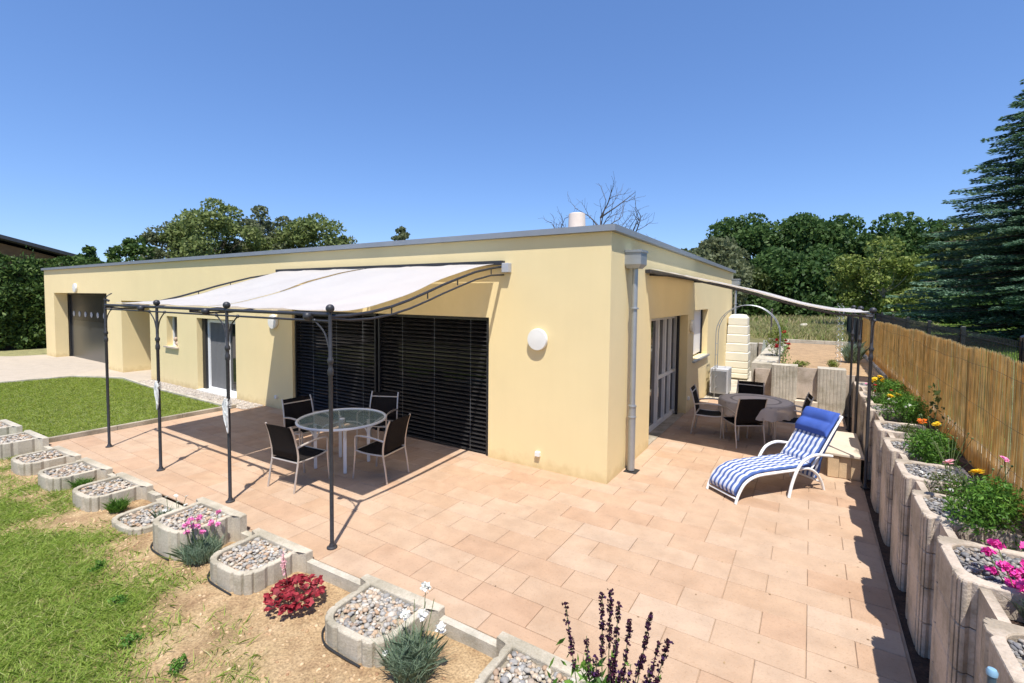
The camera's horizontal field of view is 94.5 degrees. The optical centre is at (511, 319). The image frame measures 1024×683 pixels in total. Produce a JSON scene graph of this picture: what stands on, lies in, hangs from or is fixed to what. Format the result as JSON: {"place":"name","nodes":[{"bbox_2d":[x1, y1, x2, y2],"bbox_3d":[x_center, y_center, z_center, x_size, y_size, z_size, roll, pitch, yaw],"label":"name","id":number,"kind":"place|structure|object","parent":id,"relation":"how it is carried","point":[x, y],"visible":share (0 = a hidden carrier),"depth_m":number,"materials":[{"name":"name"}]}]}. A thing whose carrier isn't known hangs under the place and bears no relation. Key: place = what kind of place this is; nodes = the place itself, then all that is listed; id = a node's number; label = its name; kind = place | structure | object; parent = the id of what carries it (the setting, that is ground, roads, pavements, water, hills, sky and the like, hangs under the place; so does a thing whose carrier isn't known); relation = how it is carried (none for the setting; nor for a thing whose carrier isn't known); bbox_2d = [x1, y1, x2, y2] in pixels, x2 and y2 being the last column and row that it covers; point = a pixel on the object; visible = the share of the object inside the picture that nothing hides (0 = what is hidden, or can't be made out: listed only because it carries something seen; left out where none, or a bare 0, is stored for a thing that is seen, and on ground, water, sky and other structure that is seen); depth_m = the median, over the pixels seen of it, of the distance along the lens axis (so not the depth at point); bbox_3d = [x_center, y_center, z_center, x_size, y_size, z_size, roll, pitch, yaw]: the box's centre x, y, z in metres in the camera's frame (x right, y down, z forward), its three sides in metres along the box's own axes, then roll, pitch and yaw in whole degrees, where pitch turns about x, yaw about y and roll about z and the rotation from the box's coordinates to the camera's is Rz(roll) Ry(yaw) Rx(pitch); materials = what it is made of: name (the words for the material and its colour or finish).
{"place":"outdoors","nodes":[
{"label":"outdoors","id":0,"kind":"place"},
{"bbox_2d":[0,348,46,355],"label":"low wall","id":1,"kind":"structure","parent":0,"point":[33,351],"depth_m":21.30,"materials":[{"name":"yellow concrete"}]},
{"bbox_2d":[0,234,101,267],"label":"barn","id":2,"kind":"structure","parent":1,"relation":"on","point":[10,246],"depth_m":30.82,"materials":[{"name":"brown wood"}]},
{"bbox_2d":[0,354,151,380],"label":"driveway","id":3,"kind":"structure","parent":0,"point":[26,367],"depth_m":16.75,"materials":[{"name":"beige concrete"}]},
{"bbox_2d":[0,377,220,436],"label":"lawn","id":4,"kind":"structure","parent":0,"point":[84,419],"depth_m":11.32,"materials":[{"name":"green plant"}]},
{"bbox_2d":[0,375,221,405],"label":"lawn kerb","id":5,"kind":"structure","parent":4,"relation":"on","point":[177,393],"depth_m":14.18,"materials":[{"name":"concrete"}]},
{"bbox_2d":[49,404,236,442],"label":"kerb","id":6,"kind":"structure","parent":4,"relation":"on","point":[118,427],"depth_m":9.57,"materials":[{"name":"beige concrete"}]},
{"bbox_2d":[0,459,492,682],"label":"garden ground","id":7,"kind":"structure","parent":0,"point":[465,664],"depth_m":3.94,"materials":[{"name":"beige soil"}]},
{"bbox_2d":[0,430,48,459],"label":"planting stone","id":8,"kind":"object","parent":7,"relation":"on","point":[21,443],"visible":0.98,"depth_m":8.21,"materials":[{"name":"concrete"}]},
{"bbox_2d":[11,446,80,475],"bbox_3d":[-7.530,2.331,7.603,0.920,0.310,0.660,2,3,30],"label":"planting stone","id":9,"kind":"object","parent":7,"relation":"on","point":[31,463],"visible":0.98,"depth_m":7.49,"materials":[{"name":"concrete"}]},
{"bbox_2d":[38,457,112,491],"bbox_3d":[-6.548,2.366,7.042,0.920,0.312,0.660,2,3,30],"label":"planting stone","id":10,"kind":"object","parent":7,"relation":"on","point":[54,478],"visible":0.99,"depth_m":6.96,"materials":[{"name":"concrete"}]},
{"bbox_2d":[72,472,152,511],"bbox_3d":[-5.479,2.407,6.432,0.920,0.310,0.660,2,3,30],"label":"planting stone","id":11,"kind":"object","parent":7,"relation":"on","point":[89,497],"visible":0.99,"depth_m":6.36,"materials":[{"name":"concrete"}]},
{"bbox_2d":[0,455,269,682],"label":"lawn grass","id":12,"kind":"structure","parent":7,"relation":"on","point":[30,588],"depth_m":4.25,"materials":[{"name":"green plant"}]},
{"bbox_2d":[111,497,183,534],"bbox_3d":[-4.480,2.504,5.865,0.920,0.190,0.660,2,3,30],"label":"planting stone","id":13,"kind":"object","parent":7,"relation":"on","point":[138,520],"visible":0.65,"depth_m":5.80,"materials":[{"name":"concrete"}]},
{"bbox_2d":[163,509,233,565],"bbox_3d":[-3.276,2.288,4.992,0.631,0.469,0.578,1,3,6],"label":"carnation","id":14,"kind":"object","parent":7,"relation":"on","point":[201,551],"visible":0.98,"depth_m":4.91,"materials":[{"name":"green plant"}]},
{"bbox_2d":[153,497,246,560],"bbox_3d":[-3.593,2.422,5.354,0.920,0.420,0.660,2,3,30],"label":"planting stone","id":15,"kind":"object","parent":7,"relation":"on","point":[168,529],"visible":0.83,"depth_m":5.29,"materials":[{"name":"concrete"}]},
{"bbox_2d":[210,528,312,595],"bbox_3d":[-2.603,2.509,4.791,0.920,0.320,0.660,2,3,30],"label":"planting stone","id":16,"kind":"object","parent":7,"relation":"on","point":[249,565],"visible":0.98,"depth_m":4.70,"materials":[{"name":"concrete"}]},
{"bbox_2d":[263,551,325,615],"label":"coral bells","id":17,"kind":"object","parent":7,"relation":"on","point":[290,582],"visible":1,"depth_m":4.22,"materials":[{"name":"red plant"}]},
{"bbox_2d":[307,558,359,592],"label":"edging slab","id":18,"kind":"structure","parent":7,"relation":"on","point":[341,579],"depth_m":4.60,"materials":[{"name":"concrete"}]},
{"bbox_2d":[325,574,444,667],"bbox_3d":[-1.134,2.568,3.953,0.920,0.310,0.660,2,3,30],"label":"planting stone","id":19,"kind":"object","parent":7,"relation":"on","point":[363,614],"visible":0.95,"depth_m":3.89,"materials":[{"name":"concrete"}]},
{"bbox_2d":[367,581,454,682],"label":"carnation","id":20,"kind":"object","parent":7,"relation":"on","point":[408,658],"visible":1,"depth_m":3.46,"materials":[{"name":"green plant"}]},
{"bbox_2d":[439,615,495,657],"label":"edging slab","id":21,"kind":"structure","parent":7,"relation":"on","point":[475,639],"depth_m":3.79,"materials":[{"name":"concrete"}]},
{"bbox_2d":[474,631,603,682],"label":"planting stone","id":22,"kind":"object","parent":7,"relation":"on","point":[516,660],"visible":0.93,"depth_m":3.36,"materials":[{"name":"concrete"}]},
{"bbox_2d":[538,588,673,682],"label":"salvia","id":23,"kind":"object","parent":7,"relation":"on","point":[589,668],"visible":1,"depth_m":2.69,"materials":[{"name":"purple plant"}]},
{"bbox_2d":[844,417,929,682],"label":"drain gap","id":24,"kind":"object","parent":7,"relation":"on","point":[921,666],"visible":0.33,"depth_m":4.30,"materials":[{"name":"soil"}]},
{"bbox_2d":[49,399,912,682],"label":"terrace","id":25,"kind":"structure","parent":0,"point":[535,555],"depth_m":5.34,"materials":[{"name":"beige tile"}]},
{"bbox_2d":[265,422,328,493],"bbox_3d":[-3.072,1.886,6.803,0.582,0.927,0.671,2,3,27],"label":"garden chair","id":26,"kind":"object","parent":25,"relation":"on","point":[284,445],"visible":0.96,"depth_m":6.61,"materials":[{"name":"black fabric"}]},
{"bbox_2d":[103,260,504,549],"bbox_3d":[-3.675,0.638,7.999,6.305,3.290,3.384,2,3,32],"label":"pergola","id":27,"kind":"object","parent":25,"relation":"on","point":[307,316],"visible":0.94,"depth_m":6.16,"materials":[{"name":"metal"}]},
{"bbox_2d":[116,268,364,305],"bbox_3d":[-4.882,-0.651,8.783,3.020,0.732,3.040,2,3,32],"label":"awning cloth","id":28,"kind":"object","parent":27,"relation":"attached to","point":[268,284],"visible":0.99,"depth_m":8.85,"materials":[{"name":"fabric"}]},
{"bbox_2d":[201,264,490,310],"bbox_3d":[-2.354,-0.549,7.185,2.935,0.732,3.040,2,3,32],"label":"awning cloth","id":29,"kind":"object","parent":27,"relation":"attached to","point":[357,289],"visible":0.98,"depth_m":7.02,"materials":[{"name":"fabric"}]},
{"bbox_2d":[281,394,328,445],"bbox_3d":[-3.538,1.818,8.130,0.671,0.927,0.582,3,3,38],"label":"garden chair","id":30,"kind":"object","parent":25,"relation":"on","point":[294,409],"visible":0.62,"depth_m":8.25,"materials":[{"name":"black fabric"}]},
{"bbox_2d":[295,408,386,473],"bbox_3d":[-2.703,1.935,7.545,1.368,0.763,1.368,-1,3,-25],"label":"round table","id":31,"kind":"object","parent":25,"relation":"on","point":[368,426],"visible":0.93,"depth_m":7.38,"materials":[{"name":"white paint"}]},
{"bbox_2d":[356,391,398,448],"bbox_3d":[-2.412,1.810,8.539,0.582,0.927,0.671,1,3,7],"label":"garden chair","id":32,"kind":"object","parent":25,"relation":"on","point":[386,403],"visible":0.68,"depth_m":8.77,"materials":[{"name":"black fabric"}]},
{"bbox_2d":[352,413,410,484],"bbox_3d":[-1.951,1.883,7.118,0.671,0.927,0.582,2,3,22],"label":"garden chair","id":33,"kind":"object","parent":25,"relation":"on","point":[394,440],"visible":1,"depth_m":7.00,"materials":[{"name":"black fabric"}]},
{"bbox_2d":[690,384,726,438],"bbox_3d":[3.972,1.825,9.564,0.671,0.927,0.582,2,3,30],"label":"garden chair","id":34,"kind":"object","parent":25,"relation":"on","point":[698,411],"visible":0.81,"depth_m":9.61,"materials":[{"name":"fabric"}]},
{"bbox_2d":[720,398,767,447],"bbox_3d":[4.341,1.861,8.885,0.582,0.927,0.671,0,3,-2],"label":"garden chair","id":35,"kind":"object","parent":25,"relation":"on","point":[747,413],"visible":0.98,"depth_m":8.63,"materials":[{"name":"black fabric"}]},
{"bbox_2d":[732,380,764,430],"bbox_3d":[5.066,1.809,10.129,0.582,0.927,0.671,2,3,32],"label":"garden chair","id":36,"kind":"object","parent":25,"relation":"on","point":[749,387],"visible":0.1,"depth_m":10.34,"materials":[{"name":"fabric"}]},
{"bbox_2d":[734,421,775,443],"bbox_3d":[4.752,1.936,9.265,1.270,0.746,1.270,2,3,20],"label":"round table","id":37,"kind":"object","parent":25,"relation":"on","point":[769,431],"visible":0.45,"depth_m":9.08,"materials":[{"name":"beige metal"}]},
{"bbox_2d":[718,393,796,421],"bbox_3d":[4.767,1.690,9.246,1.386,0.262,1.360,2,3,32],"label":"tablecloth","id":38,"kind":"object","parent":37,"relation":"on","point":[777,409],"visible":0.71,"depth_m":8.91,"materials":[{"name":"fabric"}]},
{"bbox_2d":[645,269,876,488],"bbox_3d":[4.758,0.715,9.105,3.221,3.200,4.262,2,3,32],"label":"side pergola","id":39,"kind":"object","parent":25,"relation":"on","point":[871,314],"visible":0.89,"depth_m":7.58,"materials":[{"name":"metal"}]},
{"bbox_2d":[655,269,868,312],"bbox_3d":[4.685,-0.553,8.926,3.000,0.696,3.890,2,3,32],"label":"awning cloth","id":40,"kind":"object","parent":39,"relation":"attached to","point":[804,303],"visible":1,"depth_m":8.26,"materials":[{"name":"fabric"}]},
{"bbox_2d":[706,415,842,504],"bbox_3d":[3.768,1.899,6.781,1.920,1.050,0.693,0,3,-19],"label":"sun lounger","id":41,"kind":"object","parent":25,"relation":"on","point":[794,470],"visible":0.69,"depth_m":6.61,"materials":[{"name":"white paint"}]},
{"bbox_2d":[709,417,839,495],"bbox_3d":[3.789,1.856,6.785,1.932,0.922,0.510,0,3,-19],"label":"lounger cushion","id":42,"kind":"object","parent":41,"relation":"on","point":[731,476],"visible":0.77,"depth_m":6.73,"materials":[{"name":"blue fabric"}]},
{"bbox_2d":[795,406,839,436],"bbox_3d":[4.500,1.489,7.007,0.298,0.338,0.510,0,3,-19],"label":"head cushion","id":43,"kind":"object","parent":42,"relation":"on","point":[818,421],"visible":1,"depth_m":6.93,"materials":[{"name":"blue fabric"}]},
{"bbox_2d":[771,363,797,403],"bbox_3d":[6.784,1.666,11.799,0.550,1.116,0.450,2,3,32],"label":"fluted stack","id":44,"kind":"object","parent":25,"relation":"on","point":[783,380],"visible":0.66,"depth_m":11.60,"materials":[{"name":"concrete"}]},
{"bbox_2d":[797,367,817,399],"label":"wall panel","id":45,"kind":"structure","parent":44,"relation":"attached to","point":[806,380],"depth_m":11.47,"materials":[{"name":"concrete"}]},
{"bbox_2d":[816,366,846,417],"bbox_3d":[7.599,1.703,11.284,0.560,1.106,0.450,2,3,32],"label":"fluted stack","id":46,"kind":"object","parent":25,"relation":"on","point":[831,387],"visible":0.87,"depth_m":11.09,"materials":[{"name":"concrete"}]},
{"bbox_2d":[825,431,863,480],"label":"stone steps","id":47,"kind":"structure","parent":25,"relation":"on","point":[844,449],"depth_m":7.22,"materials":[{"name":"stone"}]},
{"bbox_2d":[0,0,1023,261],"label":"sky","id":48,"kind":"structure","parent":0,"point":[428,118],"materials":[{"name":"blue"}]},
{"bbox_2d":[247,418,916,682],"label":"terrace bed","id":49,"kind":"object","parent":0,"point":[902,635],"visible":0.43,"depth_m":4.37,"materials":[{"name":"brown soil"}]},
{"bbox_2d":[41,212,740,483],"bbox_3d":[-5.961,-0.560,18.686,25.740,4.820,12.490,2,3,32],"label":"bungalow","id":50,"kind":"object","parent":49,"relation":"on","point":[577,347],"visible":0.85,"depth_m":8.82,"materials":[{"name":"paint"}]},
{"bbox_2d":[68,293,108,363],"bbox_3d":[-16.407,0.300,18.635,5.650,2.700,0.100,2,3,32],"label":"garage door","id":51,"kind":"structure","parent":50,"relation":"in","point":[86,310],"depth_m":19.11,"materials":[{"name":"grey metal"}]},
{"bbox_2d":[196,318,236,398],"bbox_3d":[-7.905,1.001,12.851,2.040,2.060,0.360,2,3,32],"label":"patio door","id":52,"kind":"structure","parent":50,"relation":"in","point":[213,335],"depth_m":13.15,"materials":[{"name":"white glass"}]},
{"bbox_2d":[301,314,486,438],"bbox_3d":[-2.572,1.036,9.652,5.510,2.360,0.120,2,3,32],"label":"picture window","id":53,"kind":"structure","parent":50,"relation":"in","point":[332,314],"depth_m":9.26,"materials":[{"name":"black glass"}]},
{"bbox_2d":[648,316,684,445],"bbox_3d":[3.148,1.095,9.933,0.320,2.351,3.010,2,3,32],"label":"sliding door","id":54,"kind":"structure","parent":50,"relation":"in","point":[665,331],"depth_m":10.35,"materials":[{"name":"white glass"}]},
{"bbox_2d":[692,310,709,362],"bbox_3d":[4.883,0.372,12.482,0.320,1.295,2.000,2,3,32],"label":"window","id":55,"kind":"structure","parent":50,"relation":"in","point":[698,314],"depth_m":12.94,"materials":[{"name":"white glass"}]},
{"bbox_2d":[704,370,851,416],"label":"back yard","id":56,"kind":"structure","parent":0,"point":[733,386],"depth_m":14.77,"materials":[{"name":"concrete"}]},
{"bbox_2d":[710,365,731,396],"bbox_3d":[5.862,1.727,13.294,0.460,0.800,0.635,2,3,32],"label":"heat pump","id":57,"kind":"object","parent":56,"relation":"on","point":[723,379],"visible":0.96,"depth_m":13.05,"materials":[{"name":"metal"}]},
{"bbox_2d":[725,314,749,378],"bbox_3d":[7.772,0.899,16.264,0.707,2.210,0.707,2,3,32],"label":"rain tank","id":58,"kind":"object","parent":56,"relation":"on","point":[737,358],"visible":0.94,"depth_m":15.98,"materials":[{"name":"beige plastic"}]},
{"bbox_2d":[755,368,854,416],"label":"retaining wall","id":59,"kind":"structure","parent":56,"relation":"on","point":[762,375],"depth_m":12.12,"materials":[{"name":"concrete"}]},
{"bbox_2d":[752,336,849,341],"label":"meadow","id":60,"kind":"structure","parent":0,"point":[798,339],"depth_m":20.85,"materials":[{"name":"plant"}]},
{"bbox_2d":[538,172,654,236],"bbox_3d":[4.466,-3.368,26.693,8.255,9.706,5.299,1,3,16],"label":"dead tree","id":61,"kind":"object","parent":60,"relation":"on","point":[603,215],"visible":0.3,"depth_m":26.12,"materials":[{"name":"brown wood"}]},
{"bbox_2d":[688,235,754,313],"bbox_3d":[17.088,-3.538,40.338,6.574,7.459,7.879,2,3,32],"label":"woodland tree","id":62,"kind":"object","parent":60,"relation":"on","point":[717,250],"visible":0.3,"depth_m":39.06,"materials":[{"name":"green plant"}]},
{"bbox_2d":[695,212,805,260],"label":"woodland tree","id":63,"kind":"object","parent":60,"relation":"on","point":[757,235],"visible":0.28,"depth_m":50.74,"materials":[{"name":"green plant"}]},
{"bbox_2d":[742,258,772,312],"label":"woodland tree","id":64,"kind":"object","parent":60,"relation":"on","point":[762,281],"visible":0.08,"depth_m":42.29,"materials":[{"name":"green plant"}]},
{"bbox_2d":[747,245,823,313],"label":"woodland tree","id":65,"kind":"object","parent":60,"relation":"on","point":[770,259],"visible":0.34,"depth_m":43.42,"materials":[{"name":"green plant"}]},
{"bbox_2d":[748,212,859,262],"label":"woodland tree","id":66,"kind":"object","parent":60,"relation":"on","point":[807,227],"visible":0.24,"depth_m":48.33,"materials":[{"name":"green plant"}]},
{"bbox_2d":[776,248,870,318],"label":"woodland tree","id":67,"kind":"object","parent":60,"relation":"on","point":[818,262],"visible":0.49,"depth_m":41.72,"materials":[{"name":"green plant"}]},
{"bbox_2d":[746,313,939,341],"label":"meadow grass","id":68,"kind":"structure","parent":0,"point":[819,328],"depth_m":26.00,"materials":[{"name":"green plant"}]},
{"bbox_2d":[844,324,1022,475],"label":"neighbour lawn","id":69,"kind":"structure","parent":0,"point":[967,398],"depth_m":6.81,"materials":[{"name":"plant"}]},
{"bbox_2d":[811,213,878,274],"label":"woodland tree","id":70,"kind":"object","parent":69,"relation":"on","point":[838,225],"visible":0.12,"depth_m":48.23,"materials":[{"name":"green plant"}]},
{"bbox_2d":[736,289,1022,325],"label":"undergrowth","id":71,"kind":"object","parent":69,"relation":"on","point":[815,299],"visible":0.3,"depth_m":40.67,"materials":[{"name":"green plant"}]},
{"bbox_2d":[824,234,940,318],"bbox_3d":[22.086,-2.192,28.436,5.551,5.835,4.888,2,3,32],"label":"willow like tree","id":72,"kind":"object","parent":69,"relation":"on","point":[854,281],"visible":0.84,"depth_m":27.79,"materials":[{"name":"green plant"}]},
{"bbox_2d":[863,211,953,291],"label":"woodland tree","id":73,"kind":"object","parent":69,"relation":"on","point":[909,233],"visible":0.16,"depth_m":44.61,"materials":[{"name":"green plant"}]},
{"bbox_2d":[875,312,1023,446],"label":"wire fence","id":74,"kind":"object","parent":69,"relation":"on","point":[964,336],"visible":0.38,"depth_m":7.33,"materials":[{"name":"black metal"}]},
{"bbox_2d":[883,79,1023,345],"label":"blue spruce","id":75,"kind":"object","parent":69,"relation":"on","point":[1011,267],"visible":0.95,"depth_m":16.98,"materials":[{"name":"green plant"}]},
{"bbox_2d":[921,217,1000,287],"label":"woodland tree","id":76,"kind":"object","parent":69,"relation":"on","point":[956,226],"visible":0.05,"depth_m":42.89,"materials":[{"name":"green plant"}]},
{"bbox_2d":[855,376,1023,626],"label":"planter soil","id":77,"kind":"structure","parent":0,"point":[968,467],"depth_m":5.11,"materials":[{"name":"soil"}]},
{"bbox_2d":[857,391,882,449],"bbox_3d":[6.426,1.855,8.332,0.540,1.071,0.664,2,3,32],"label":"stone stack","id":78,"kind":"object","parent":77,"relation":"on","point":[862,398],"visible":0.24,"depth_m":8.22,"materials":[{"name":"concrete"}]},
{"bbox_2d":[862,403,910,479],"bbox_3d":[5.784,1.897,7.319,0.540,1.071,0.664,2,3,32],"label":"stone stack","id":79,"kind":"object","parent":77,"relation":"on","point":[871,426],"visible":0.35,"depth_m":7.18,"materials":[{"name":"concrete"}]},
{"bbox_2d":[871,375,911,404],"bbox_3d":[6.281,1.208,7.885,0.615,0.546,0.531,2,3,32],"label":"flowering plant","id":80,"kind":"object","parent":77,"relation":"on","point":[892,386],"visible":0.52,"depth_m":7.87,"materials":[{"name":"green plant"}]},
{"bbox_2d":[870,420,925,512],"bbox_3d":[5.062,1.939,6.179,0.540,1.081,0.664,2,3,32],"label":"stone stack","id":81,"kind":"object","parent":77,"relation":"on","point":[882,428],"visible":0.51,"depth_m":6.12,"materials":[{"name":"concrete"}]},
{"bbox_2d":[874,389,929,425],"bbox_3d":[5.575,1.266,6.762,0.666,0.524,0.614,2,3,32],"label":"flowering plant","id":82,"kind":"object","parent":77,"relation":"on","point":[907,410],"visible":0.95,"depth_m":6.72,"materials":[{"name":"green plant"}]},
{"bbox_2d":[879,437,954,546],"bbox_3d":[4.543,1.972,5.360,0.540,1.082,0.664,2,3,32],"label":"stone stack","id":83,"kind":"object","parent":77,"relation":"on","point":[892,448],"visible":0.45,"depth_m":5.29,"materials":[{"name":"concrete"}]},
{"bbox_2d":[894,381,944,438],"bbox_3d":[5.051,1.151,5.907,0.511,0.824,0.457,-1,3,-36],"label":"flowering plant","id":84,"kind":"object","parent":77,"relation":"on","point":[905,427],"visible":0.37,"depth_m":5.89,"materials":[{"name":"green plant"}]},
{"bbox_2d":[890,458,973,591],"bbox_3d":[4.030,2.001,4.549,0.540,1.091,0.664,2,3,32],"label":"stone stack","id":85,"kind":"object","parent":77,"relation":"on","point":[908,474],"visible":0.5,"depth_m":4.50,"materials":[{"name":"concrete"}]},
{"bbox_2d":[902,419,961,466],"bbox_3d":[4.525,1.360,5.077,0.572,0.475,0.483,-1,3,-29],"label":"flowering plant","id":86,"kind":"object","parent":77,"relation":"on","point":[924,446],"visible":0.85,"depth_m":4.99,"materials":[{"name":"green plant"}]},
{"bbox_2d":[862,318,1023,514],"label":"reed fence","id":87,"kind":"object","parent":77,"relation":"on","point":[965,414],"visible":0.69,"depth_m":5.38,"materials":[{"name":"wicker"}]},
{"bbox_2d":[920,470,988,498],"bbox_3d":[3.961,1.496,4.234,0.460,0.273,0.484,2,3,32],"label":"flowering plant","id":88,"kind":"object","parent":77,"relation":"on","point":[943,478],"visible":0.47,"depth_m":4.23,"materials":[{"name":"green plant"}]},
{"bbox_2d":[905,489,1023,658],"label":"stone stack","id":89,"kind":"object","parent":77,"relation":"on","point":[927,515],"visible":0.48,"depth_m":3.62,"materials":[{"name":"concrete"}]},
{"bbox_2d":[929,535,1023,682],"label":"stone stack","id":90,"kind":"object","parent":77,"relation":"on","point":[962,575],"visible":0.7,"depth_m":2.88,"materials":[{"name":"concrete"}]},
{"bbox_2d":[941,456,1023,550],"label":"flowering plant","id":91,"kind":"object","parent":77,"relation":"on","point":[981,505],"visible":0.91,"depth_m":3.38,"materials":[{"name":"green plant"}]},
{"bbox_2d":[979,617,1023,682],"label":"stone stack","id":92,"kind":"object","parent":77,"relation":"on","point":[1002,649],"visible":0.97,"depth_m":2.25,"materials":[{"name":"concrete"}]},
{"bbox_2d":[973,587,1011,682],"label":"infill panel","id":93,"kind":"object","parent":92,"relation":"attached to","point":[989,605],"visible":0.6,"depth_m":2.65,"materials":[{"name":"concrete"}]},
{"bbox_2d":[980,538,1023,619],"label":"carnation","id":94,"kind":"object","parent":77,"relation":"on","point":[1016,573],"visible":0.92,"depth_m":2.75,"materials":[{"name":"pink plant"}]},
{"bbox_2d":[911,322,1023,444],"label":"neighbour grass","id":95,"kind":"structure","parent":0,"point":[975,345],"depth_m":16.20,"materials":[{"name":"plant"}]},
{"label":"ground","id":96,"kind":"structure","parent":0,"visible":0},
{"bbox_2d":[0,245,173,350],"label":"thuja hedge","id":97,"kind":"object","parent":96,"relation":"on","point":[22,312],"visible":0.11,"depth_m":22.36,"materials":[{"name":"green plant"}]},
{"bbox_2d":[103,235,154,262],"bbox_3d":[-23.760,-2.034,29.639,3.032,6.593,3.032,2,3,32],"label":"broadleaf tree","id":98,"kind":"object","parent":96,"relation":"on","point":[130,247],"visible":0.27,"depth_m":29.14,"materials":[{"name":"green plant"}]},
{"bbox_2d":[127,220,207,260],"bbox_3d":[-24.330,-3.069,34.124,5.416,8.235,5.291,2,3,32],"label":"broadleaf tree","id":99,"kind":"object","parent":96,"relation":"on","point":[150,236],"visible":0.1,"depth_m":32.70,"materials":[{"name":"green plant"}]},
{"bbox_2d":[157,197,267,258],"bbox_3d":[-21.313,-3.799,33.927,6.817,9.759,7.230,2,3,32],"label":"broadleaf tree","id":100,"kind":"object","parent":96,"relation":"on","point":[191,226],"visible":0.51,"depth_m":32.37,"materials":[{"name":"green plant"}]},
{"bbox_2d":[221,205,294,253],"bbox_3d":[-19.792,-3.992,36.809,5.215,9.902,6.170,-1,3,-32],"label":"broadleaf tree","id":101,"kind":"object","parent":96,"relation":"on","point":[262,225],"visible":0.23,"depth_m":36.11,"materials":[{"name":"green plant"}]},
{"bbox_2d":[274,212,356,248],"bbox_3d":[-15.504,-3.716,37.247,6.028,9.396,6.136,2,3,32],"label":"broadleaf tree","id":102,"kind":"object","parent":96,"relation":"on","point":[306,230],"visible":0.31,"depth_m":35.89,"materials":[{"name":"green plant"}]},
{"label":"raised earth","id":103,"kind":"structure","parent":0,"visible":0},
{"bbox_2d":[779,343,883,377],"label":"seed bed soil","id":104,"kind":"structure","parent":103,"relation":"on","point":[815,355],"depth_m":14.72,"materials":[{"name":"brown soil"}]},
{"label":"gravel strip","id":105,"kind":"structure","parent":0,"visible":0},
{"bbox_2d":[138,380,263,409],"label":"strip pebbles","id":106,"kind":"object","parent":105,"relation":"on","point":[242,404],"visible":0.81,"depth_m":12.67,"materials":[{"name":"gravel"}]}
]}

